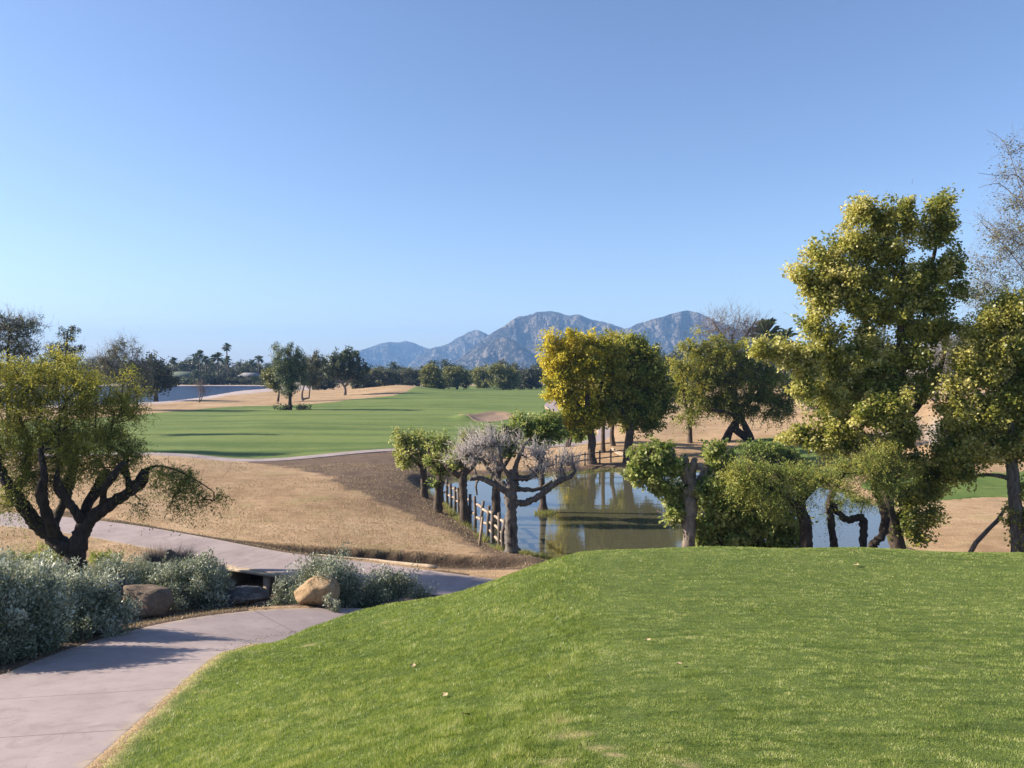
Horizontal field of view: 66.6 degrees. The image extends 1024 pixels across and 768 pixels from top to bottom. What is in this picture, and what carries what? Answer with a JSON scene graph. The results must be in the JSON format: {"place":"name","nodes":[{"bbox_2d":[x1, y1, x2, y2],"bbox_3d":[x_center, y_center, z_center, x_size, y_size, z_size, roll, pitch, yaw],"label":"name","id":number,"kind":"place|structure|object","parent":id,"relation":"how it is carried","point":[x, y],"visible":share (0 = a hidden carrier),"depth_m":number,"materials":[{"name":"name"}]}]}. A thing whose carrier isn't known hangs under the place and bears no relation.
{"place":"outdoors","nodes":[
{"label":"outdoors","id":0,"kind":"place"},
{"bbox_2d":[0,386,267,405],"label":"lake water","id":1,"kind":"structure","parent":0,"point":[181,393],"depth_m":186.58,"materials":[{"name":"blue liquid"}]},
{"bbox_2d":[3,385,311,408],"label":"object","id":2,"kind":"object","parent":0,"point":[241,392],"visible":0.07,"depth_m":168.42,"materials":[{"name":"sand"}]},
{"bbox_2d":[0,608,367,767],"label":"path","id":3,"kind":"structure","parent":0,"point":[84,707],"depth_m":9.00,"materials":[{"name":"pink concrete"}]},
{"bbox_2d":[0,512,492,595],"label":"cart path","id":4,"kind":"structure","parent":0,"point":[241,556],"depth_m":20.99,"materials":[{"name":"pink concrete"}]},
{"bbox_2d":[6,401,609,461],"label":"path","id":5,"kind":"structure","parent":0,"point":[598,436],"depth_m":46.77,"materials":[{"name":"grey concrete"}]},
{"bbox_2d":[351,341,427,368],"bbox_3d":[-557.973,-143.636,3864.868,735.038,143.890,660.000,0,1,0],"label":"hills","id":6,"kind":"structure","parent":0,"point":[405,353],"depth_m":3650.68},
{"bbox_2d":[407,330,487,368],"bbox_3d":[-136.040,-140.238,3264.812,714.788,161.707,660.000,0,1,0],"label":"hills","id":7,"kind":"structure","parent":0,"point":[457,348],"depth_m":3141.72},
{"bbox_2d":[450,337,541,369],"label":"foothills","id":8,"kind":"structure","parent":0,"point":[508,350],"depth_m":2007.88,"materials":[{"name":"stone"}]},
{"bbox_2d":[0,369,1023,767],"bbox_3d":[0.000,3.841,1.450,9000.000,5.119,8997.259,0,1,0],"label":"ground","id":9,"kind":"structure","parent":0,"point":[968,525],"depth_m":27.97,"materials":[{"name":"plant"}]},
{"bbox_2d":[1,546,49,577],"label":"brittlebush","id":10,"kind":"object","parent":9,"relation":"on","point":[9,556],"visible":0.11,"depth_m":17.17,"materials":[{"name":"plant"}]},
{"bbox_2d":[0,546,53,664],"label":"brittlebush","id":11,"kind":"object","parent":9,"relation":"on","point":[13,623],"visible":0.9,"depth_m":10.33,"materials":[{"name":"plant"}]},
{"bbox_2d":[0,304,53,447],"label":"eucalyptus tree","id":12,"kind":"object","parent":9,"relation":"on","point":[10,325],"visible":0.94,"depth_m":50.81,"materials":[{"name":"green plant"}]},
{"bbox_2d":[0,543,82,660],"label":"brittlebush","id":13,"kind":"object","parent":9,"relation":"on","point":[49,620],"visible":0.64,"depth_m":10.85,"materials":[{"name":"plant"}]},
{"bbox_2d":[20,541,62,565],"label":"weed clump","id":14,"kind":"object","parent":9,"relation":"on","point":[40,551],"visible":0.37,"depth_m":19.66,"materials":[{"name":"green plant"}]},
{"bbox_2d":[11,547,103,586],"bbox_3d":[-8.850,3.871,14.673,2.064,1.590,1.861,0,1,21],"label":"brittlebush","id":15,"kind":"object","parent":9,"relation":"on","point":[63,563],"visible":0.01,"depth_m":14.78,"materials":[{"name":"plant"}]},
{"bbox_2d":[42,325,85,431],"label":"pine tree","id":16,"kind":"object","parent":9,"relation":"on","point":[66,336],"visible":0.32,"depth_m":62.82,"materials":[{"name":"green plant"}]},
{"bbox_2d":[77,357,105,383],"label":"distant tree","id":17,"kind":"object","parent":9,"relation":"on","point":[93,359],"visible":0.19,"depth_m":271.44,"materials":[{"name":"green plant"}]},
{"bbox_2d":[49,560,145,641],"bbox_3d":[-6.855,3.525,12.322,1.845,1.427,1.537,0,1,0],"label":"brittlebush","id":18,"kind":"object","parent":9,"relation":"on","point":[94,614],"visible":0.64,"depth_m":12.29,"materials":[{"name":"plant"}]},
{"bbox_2d":[88,549,125,566],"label":"weed clump","id":19,"kind":"object","parent":9,"relation":"on","point":[93,556],"visible":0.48,"depth_m":19.55,"materials":[{"name":"green plant"}]},
{"bbox_2d":[81,549,149,587],"bbox_3d":[-8.169,4.082,16.059,1.786,1.330,1.556,0,1,0],"label":"brittlebush","id":20,"kind":"object","parent":9,"relation":"on","point":[130,578],"visible":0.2,"depth_m":15.99,"materials":[{"name":"plant"}]},
{"bbox_2d":[0,320,235,573],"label":"mesquite tree","id":21,"kind":"object","parent":9,"relation":"on","point":[70,446],"visible":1,"depth_m":18.49,"materials":[{"name":"green plant"}]},
{"bbox_2d":[111,581,130,612],"bbox_3d":[-7.741,4.293,15.479,0.441,0.800,0.335,0,1,0],"label":"boulder","id":22,"kind":"object","parent":9,"relation":"on","point":[121,590],"visible":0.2,"depth_m":15.38,"materials":[{"name":"stone"}]},
{"bbox_2d":[83,328,164,406],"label":"olive tree","id":23,"kind":"object","parent":9,"relation":"on","point":[113,352],"visible":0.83,"depth_m":96.76,"materials":[{"name":"green plant"}]},
{"bbox_2d":[121,584,174,617],"bbox_3d":[-7.031,4.227,15.033,0.972,0.737,0.767,1,2,43],"label":"boulder","id":24,"kind":"object","parent":9,"relation":"on","point":[157,600],"visible":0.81,"depth_m":14.76,"materials":[{"name":"stone"}]},
{"bbox_2d":[126,552,175,583],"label":"brittlebush","id":25,"kind":"object","parent":9,"relation":"on","point":[149,567],"visible":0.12,"depth_m":16.59,"materials":[{"name":"plant"}]},
{"bbox_2d":[1,614,302,678],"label":"leaf litter","id":26,"kind":"object","parent":9,"relation":"on","point":[156,620],"visible":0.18,"depth_m":11.58,"materials":[{"name":"brown plant"}]},
{"bbox_2d":[126,349,185,401],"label":"dark tree","id":27,"kind":"object","parent":9,"relation":"on","point":[170,381],"visible":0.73,"depth_m":127.64,"materials":[{"name":"green plant"}]},
{"bbox_2d":[128,541,200,566],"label":"dead shrub","id":28,"kind":"object","parent":9,"relation":"on","point":[156,557],"visible":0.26,"depth_m":19.38,"materials":[{"name":"plant"}]},
{"bbox_2d":[163,549,181,567],"bbox_3d":[-8.290,4.407,19.089,0.524,0.744,0.647,-1,1,-31],"label":"boulder","id":29,"kind":"object","parent":9,"relation":"on","point":[172,553],"visible":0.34,"depth_m":18.99,"materials":[{"name":"stone"}]},
{"bbox_2d":[167,357,194,371],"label":"distant tree","id":30,"kind":"object","parent":9,"relation":"on","point":[185,361],"visible":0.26,"depth_m":298.44,"materials":[{"name":"green plant"}]},
{"bbox_2d":[170,372,192,383],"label":"house","id":31,"kind":"structure","parent":9,"relation":"on","point":[181,374],"depth_m":269.28,"materials":[{"name":"paint"}]},
{"bbox_2d":[135,546,236,610],"bbox_3d":[-6.691,4.111,16.024,2.011,1.332,1.902,-1,1,-30],"label":"brittlebush","id":32,"kind":"object","parent":9,"relation":"on","point":[199,581],"visible":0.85,"depth_m":15.83,"materials":[{"name":"plant"}]},
{"bbox_2d":[178,369,205,384],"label":"distant tree","id":33,"kind":"object","parent":9,"relation":"on","point":[194,373],"visible":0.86,"depth_m":254.39,"materials":[{"name":"green plant"}]},
{"bbox_2d":[191,379,207,401],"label":"bare sapling","id":34,"kind":"object","parent":9,"relation":"on","point":[202,389],"visible":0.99,"depth_m":118.00,"materials":[{"name":"plant"}]},
{"bbox_2d":[201,356,211,383],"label":"palm tree","id":35,"kind":"object","parent":9,"relation":"on","point":[205,361],"visible":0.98,"depth_m":261.78,"materials":[{"name":"green plant"}]},
{"bbox_2d":[197,362,216,374],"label":"distant tree","id":36,"kind":"object","parent":9,"relation":"on","point":[211,367],"visible":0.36,"depth_m":289.39,"materials":[{"name":"green plant"}]},
{"bbox_2d":[200,373,226,384],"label":"distant tree","id":37,"kind":"object","parent":9,"relation":"on","point":[212,379],"visible":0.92,"depth_m":255.56,"materials":[{"name":"green plant"}]},
{"bbox_2d":[210,352,224,384],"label":"palm tree","id":38,"kind":"object","parent":9,"relation":"on","point":[216,356],"visible":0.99,"depth_m":254.77,"materials":[{"name":"green plant"}]},
{"bbox_2d":[219,377,239,384],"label":"distant tree","id":39,"kind":"object","parent":9,"relation":"on","point":[234,380],"visible":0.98,"depth_m":257.33,"materials":[{"name":"green plant"}]},
{"bbox_2d":[229,359,257,375],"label":"distant tree","id":40,"kind":"object","parent":9,"relation":"on","point":[239,367],"visible":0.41,"depth_m":284.01,"materials":[{"name":"green plant"}]},
{"bbox_2d":[221,585,269,606],"bbox_3d":[-5.603,4.479,16.349,1.008,0.314,0.989,0,1,0],"label":"boulder","id":41,"kind":"object","parent":9,"relation":"on","point":[243,594],"visible":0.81,"depth_m":16.21,"materials":[{"name":"stone"}]},
{"bbox_2d":[224,567,278,591],"bbox_3d":[-6.492,4.987,19.951,1.964,0.750,1.701,0,1,12],"label":"culvert","id":42,"kind":"object","parent":9,"relation":"on","point":[240,577],"visible":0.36,"depth_m":19.44,"materials":[{"name":"concrete"}]},
{"bbox_2d":[258,360,286,401],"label":"tree","id":43,"kind":"object","parent":9,"relation":"on","point":[268,375],"visible":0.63,"depth_m":121.34,"materials":[{"name":"green plant"}]},
{"bbox_2d":[263,566,297,605],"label":"brittlebush","id":44,"kind":"object","parent":9,"relation":"on","point":[279,591],"visible":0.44,"depth_m":17.10,"materials":[{"name":"plant"}]},
{"bbox_2d":[267,341,310,409],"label":"eucalyptus tree","id":45,"kind":"object","parent":9,"relation":"on","point":[285,378],"visible":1,"depth_m":95.66,"materials":[{"name":"green plant"}]},
{"bbox_2d":[0,385,596,458],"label":"fairway","id":46,"kind":"structure","parent":9,"relation":"on","point":[253,432],"depth_m":73.78,"materials":[{"name":"plant"}]},
{"bbox_2d":[459,411,514,421],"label":"bunker sand","id":47,"kind":"structure","parent":46,"relation":"on","point":[491,416],"depth_m":85.30,"materials":[{"name":"sand"}]},
{"bbox_2d":[296,348,330,400],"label":"tree","id":48,"kind":"object","parent":9,"relation":"on","point":[316,364],"visible":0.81,"depth_m":125.67,"materials":[{"name":"green plant"}]},
{"bbox_2d":[294,574,339,605],"bbox_3d":[-3.991,4.237,16.006,0.914,0.655,0.829,0,1,0],"label":"boulder","id":49,"kind":"object","parent":9,"relation":"on","point":[314,590],"visible":0.77,"depth_m":15.70,"materials":[{"name":"stone"}]},
{"bbox_2d":[276,541,372,607],"bbox_3d":[-3.930,4.415,16.620,2.213,2.181,1.901,0,1,0],"label":"brittlebush","id":50,"kind":"object","parent":9,"relation":"on","point":[346,579],"visible":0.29,"depth_m":16.55,"materials":[{"name":"plant"}]},
{"bbox_2d":[311,366,341,389],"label":"desert tree","id":51,"kind":"object","parent":9,"relation":"on","point":[327,384],"visible":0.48,"depth_m":189.08,"materials":[{"name":"green plant"}]},
{"bbox_2d":[322,592,341,612],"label":"brittlebush","id":52,"kind":"object","parent":9,"relation":"on","point":[332,603],"visible":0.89,"depth_m":15.51,"materials":[{"name":"plant"}]},
{"bbox_2d":[318,345,372,394],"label":"forked tree","id":53,"kind":"object","parent":9,"relation":"on","point":[336,368],"visible":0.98,"depth_m":145.28,"materials":[{"name":"green plant"}]},
{"bbox_2d":[347,372,378,388],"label":"desert tree","id":54,"kind":"object","parent":9,"relation":"on","point":[370,382],"visible":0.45,"depth_m":184.27,"materials":[{"name":"green plant"}]},
{"bbox_2d":[319,554,436,568],"bbox_3d":[-3.614,4.675,20.496,3.784,0.238,0.141,1,1,25],"label":"timber edging","id":55,"kind":"object","parent":9,"relation":"on","point":[430,566],"visible":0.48,"depth_m":20.04,"materials":[{"name":"wood"}]},
{"bbox_2d":[367,363,406,386],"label":"desert tree","id":56,"kind":"object","parent":9,"relation":"on","point":[389,377],"visible":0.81,"depth_m":204.03,"materials":[{"name":"green plant"}]},
{"bbox_2d":[349,560,436,607],"bbox_3d":[-2.680,4.619,16.981,1.868,1.773,1.849,0,1,19],"label":"brittlebush","id":57,"kind":"object","parent":9,"relation":"on","point":[386,588],"visible":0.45,"depth_m":16.78,"materials":[{"name":"plant"}]},
{"bbox_2d":[386,361,404,372],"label":"distant tree","id":58,"kind":"object","parent":9,"relation":"on","point":[394,367],"visible":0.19,"depth_m":278.03,"materials":[{"name":"green plant"}]},
{"bbox_2d":[399,366,422,385],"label":"desert tree","id":59,"kind":"object","parent":9,"relation":"on","point":[412,378],"visible":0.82,"depth_m":234.18,"materials":[{"name":"green plant"}]},
{"bbox_2d":[388,426,440,498],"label":"pond tree","id":60,"kind":"object","parent":9,"relation":"on","point":[402,443],"visible":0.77,"depth_m":32.25,"materials":[{"name":"green plant"}]},
{"bbox_2d":[418,363,448,388],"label":"desert tree","id":61,"kind":"object","parent":9,"relation":"on","point":[431,377],"visible":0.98,"depth_m":177.10,"materials":[{"name":"green plant"}]},
{"bbox_2d":[419,426,460,513],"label":"pond tree","id":62,"kind":"object","parent":9,"relation":"on","point":[431,458],"visible":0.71,"depth_m":29.25,"materials":[{"name":"green plant"}]},
{"bbox_2d":[438,359,458,376],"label":"distant tree","id":63,"kind":"object","parent":9,"relation":"on","point":[444,363],"visible":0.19,"depth_m":302.21,"materials":[{"name":"green plant"}]},
{"bbox_2d":[441,364,475,388],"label":"desert tree","id":64,"kind":"object","parent":9,"relation":"on","point":[456,377],"visible":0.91,"depth_m":199.15,"materials":[{"name":"green plant"}]},
{"bbox_2d":[437,418,504,523],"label":"pond tree","id":65,"kind":"object","parent":9,"relation":"on","point":[450,458],"visible":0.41,"depth_m":27.86,"materials":[{"name":"green plant"}]},
{"bbox_2d":[441,478,504,549],"bbox_3d":[-1.532,4.619,28.109,0.269,1.414,9.323,0,1,-17],"label":"rail fence","id":66,"kind":"object","parent":9,"relation":"on","point":[499,537],"visible":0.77,"depth_m":26.46,"materials":[{"name":"wood"}]},
{"bbox_2d":[478,517,483,545],"bbox_3d":[-0.941,4.498,23.595,0.183,0.967,0.080,0,1,0],"label":"fence prop","id":67,"kind":"object","parent":9,"relation":"on","point":[481,531],"visible":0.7,"depth_m":23.56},
{"bbox_2d":[470,367,493,387],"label":"desert tree","id":68,"kind":"object","parent":9,"relation":"on","point":[480,376],"visible":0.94,"depth_m":214.29,"materials":[{"name":"green plant"}]},
{"bbox_2d":[485,363,522,389],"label":"desert tree","id":69,"kind":"object","parent":9,"relation":"on","point":[507,379],"visible":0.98,"depth_m":191.19,"materials":[{"name":"green plant"}]},
{"bbox_2d":[492,358,526,381],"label":"distant tree","id":70,"kind":"object","parent":9,"relation":"on","point":[513,363],"visible":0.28,"depth_m":264.37,"materials":[{"name":"green plant"}]},
{"bbox_2d":[447,421,585,553],"bbox_3d":[0.094,3.045,22.764,4.243,4.104,1.811,0,1,0],"label":"pruned tree","id":71,"kind":"object","parent":9,"relation":"on","point":[509,488],"visible":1,"depth_m":22.64,"materials":[{"name":"grey plant"}]},
{"bbox_2d":[517,366,546,389],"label":"desert tree","id":72,"kind":"object","parent":9,"relation":"on","point":[530,377],"visible":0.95,"depth_m":199.16,"materials":[{"name":"green plant"}]},
{"bbox_2d":[551,387,591,446],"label":"cottonwood tree","id":73,"kind":"object","parent":9,"relation":"on","point":[582,402],"visible":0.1,"depth_m":51.20,"materials":[{"name":"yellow plant"}]},
{"bbox_2d":[535,327,631,464],"bbox_3d":[3.937,0.691,43.755,5.495,7.866,3.347,0,1,0],"label":"cottonwood tree","id":74,"kind":"object","parent":9,"relation":"on","point":[573,361],"visible":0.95,"depth_m":43.20,"materials":[{"name":"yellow plant"}]},
{"bbox_2d":[555,448,623,468],"bbox_3d":[4.363,4.200,43.134,4.680,1.090,0.418,-1,1,-34],"label":"rail fence","id":75,"kind":"object","parent":9,"relation":"on","point":[599,458],"visible":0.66,"depth_m":43.65,"materials":[{"name":"wood"}]},
{"bbox_2d":[596,327,623,452],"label":"cottonwood tree","id":76,"kind":"object","parent":9,"relation":"on","point":[602,447],"visible":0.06,"depth_m":46.96,"materials":[{"name":"green plant"}]},
{"bbox_2d":[601,331,630,445],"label":"cottonwood tree","id":77,"kind":"object","parent":9,"relation":"on","point":[612,441],"visible":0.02,"depth_m":49.46,"materials":[{"name":"green plant"}]},
{"bbox_2d":[598,330,682,463],"bbox_3d":[7.214,0.713,43.844,4.956,7.734,3.030,0,1,0],"label":"cottonwood tree","id":78,"kind":"object","parent":9,"relation":"on","point":[647,392],"visible":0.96,"depth_m":43.39,"materials":[{"name":"green plant"}]},
{"bbox_2d":[419,466,897,559],"bbox_3d":[5.465,5.177,31.458,19.596,1.227,23.392,0,1,0],"label":"bank","id":79,"kind":"object","parent":9,"relation":"on","point":[527,552],"visible":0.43,"depth_m":29.34,"materials":[{"name":"soil"}]},
{"bbox_2d":[660,347,685,371],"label":"distant tree","id":80,"kind":"object","parent":9,"relation":"on","point":[672,353],"visible":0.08,"depth_m":326.61,"materials":[{"name":"green plant"}]},
{"bbox_2d":[618,434,736,546],"bbox_3d":[3.988,3.160,18.693,2.961,3.912,1.562,0,1,0],"label":"pruned tree","id":81,"kind":"object","parent":9,"relation":"on","point":[650,465],"visible":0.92,"depth_m":18.51,"materials":[{"name":"green plant"}]},
{"bbox_2d":[664,324,762,442],"bbox_3d":[13.457,-0.200,52.040,7.072,8.542,3.962,0,1,0],"label":"palo verde tree","id":82,"kind":"object","parent":9,"relation":"on","point":[710,365],"visible":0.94,"depth_m":51.55,"materials":[{"name":"green plant"}]},
{"bbox_2d":[692,291,772,396],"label":"bare tree","id":83,"kind":"object","parent":9,"relation":"on","point":[740,326],"visible":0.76,"depth_m":77.71,"materials":[{"name":"plant"}]},
{"bbox_2d":[695,486,818,547],"bbox_3d":[5.873,3.552,19.032,3.282,3.194,1.776,0,1,0],"label":"leafy shrub","id":84,"kind":"object","parent":9,"relation":"on","point":[724,527],"visible":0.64,"depth_m":18.69,"materials":[{"name":"green plant"}]},
{"bbox_2d":[748,317,787,389],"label":"palm tree","id":85,"kind":"object","parent":9,"relation":"on","point":[774,332],"visible":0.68,"depth_m":117.05,"materials":[{"name":"green plant"}]},
{"bbox_2d":[769,327,797,371],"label":"palm tree","id":86,"kind":"object","parent":9,"relation":"on","point":[789,332],"visible":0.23,"depth_m":123.34,"materials":[{"name":"green plant"}]},
{"bbox_2d":[708,441,873,547],"bbox_3d":[6.458,3.053,18.048,3.961,3.816,1.972,0,1,10],"label":"palo verde tree","id":87,"kind":"object","parent":9,"relation":"on","point":[743,481],"visible":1,"depth_m":17.93,"materials":[{"name":"green plant"}]},
{"bbox_2d":[731,438,872,477],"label":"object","id":88,"kind":"structure","parent":9,"relation":"on","point":[810,456],"depth_m":44.82,"materials":[{"name":"plant"}]},
{"bbox_2d":[700,359,800,441],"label":"mesquite tree","id":89,"kind":"object","parent":88,"relation":"on","point":[778,405],"visible":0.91,"depth_m":51.68,"materials":[{"name":"green plant"}]},
{"bbox_2d":[735,437,812,470],"bbox_3d":[13.811,3.804,41.180,3.936,2.009,2.275,0,1,0],"label":"green shrub","id":90,"kind":"object","parent":88,"relation":"on","point":[778,451],"visible":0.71,"depth_m":40.85,"materials":[{"name":"green plant"}]},
{"bbox_2d":[793,373,837,412],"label":"background tree","id":91,"kind":"object","parent":9,"relation":"on","point":[808,408],"visible":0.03,"depth_m":74.67,"materials":[{"name":"green plant"}]},
{"bbox_2d":[799,431,926,547],"bbox_3d":[8.390,3.065,18.879,3.151,4.057,1.810,0,1,0],"label":"mesquite tree","id":92,"kind":"object","parent":9,"relation":"on","point":[879,481],"visible":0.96,"depth_m":18.80,"materials":[{"name":"green plant"}]},
{"bbox_2d":[742,179,990,548],"bbox_3d":[9.057,-0.038,20.060,6.416,10.474,2.847,0,1,0],"label":"cottonwood tree","id":93,"kind":"object","parent":9,"relation":"on","point":[853,365],"visible":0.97,"depth_m":19.91,"materials":[{"name":"green plant"}]},
{"bbox_2d":[869,326,911,379],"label":"background tree","id":94,"kind":"object","parent":9,"relation":"on","point":[892,342],"visible":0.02,"depth_m":83.84,"materials":[{"name":"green plant"}]},
{"bbox_2d":[921,413,946,443],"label":"bare shrub","id":95,"kind":"object","parent":9,"relation":"on","point":[930,430],"visible":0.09,"depth_m":41.15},
{"bbox_2d":[906,314,963,400],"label":"background tree","id":96,"kind":"object","parent":9,"relation":"on","point":[935,363],"visible":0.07,"depth_m":61.67,"materials":[{"name":"plant"}]},
{"bbox_2d":[862,471,1023,499],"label":"bank grass","id":97,"kind":"structure","parent":9,"relation":"on","point":[991,487],"depth_m":33.53,"materials":[{"name":"plant"}]},
{"bbox_2d":[938,311,976,375],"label":"background tree","id":98,"kind":"object","parent":9,"relation":"on","point":[969,320],"visible":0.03,"depth_m":69.92,"materials":[{"name":"green plant"}]},
{"bbox_2d":[919,283,1023,552],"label":"cottonwood tree","id":99,"kind":"object","parent":9,"relation":"on","point":[987,357],"visible":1,"depth_m":19.40,"materials":[{"name":"green plant"}]},
{"bbox_2d":[968,507,1008,551],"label":"dead branch","id":100,"kind":"object","parent":9,"relation":"on","point":[981,536],"visible":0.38,"depth_m":20.45,"materials":[{"name":"wood"}]},
{"bbox_2d":[957,126,1023,315],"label":"bare tree","id":101,"kind":"object","parent":9,"relation":"on","point":[1005,248],"visible":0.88,"depth_m":24.91,"materials":[{"name":"grey plant"}]},
{"bbox_2d":[0,0,1023,366],"label":"sky","id":102,"kind":"structure","parent":0,"point":[250,176],"materials":[{"name":"blue"}]},
{"bbox_2d":[92,546,1023,767],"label":"tee lawn","id":103,"kind":"structure","parent":0,"point":[665,591],"depth_m":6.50,"materials":[{"name":"plant"}]},
{"bbox_2d":[464,311,798,358],"bbox_3d":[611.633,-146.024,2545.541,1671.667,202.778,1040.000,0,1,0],"label":"mountains","id":104,"kind":"structure","parent":0,"point":[524,331],"depth_m":2364.22,"materials":[{"name":"stone"}]},
{"bbox_2d":[428,470,889,557],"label":"pond water","id":105,"kind":"structure","parent":0,"point":[602,510],"depth_m":29.03,"materials":[{"name":"blue liquid"}]},
{"bbox_2d":[475,416,525,519],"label":"pond tree","id":106,"kind":"object","parent":105,"relation":"in","point":[496,498],"visible":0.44,"depth_m":28.84,"materials":[{"name":"grey plant"}]},
{"bbox_2d":[507,407,572,511],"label":"pond tree","id":107,"kind":"object","parent":105,"relation":"in","point":[553,428],"visible":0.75,"depth_m":30.09,"materials":[{"name":"green plant"}]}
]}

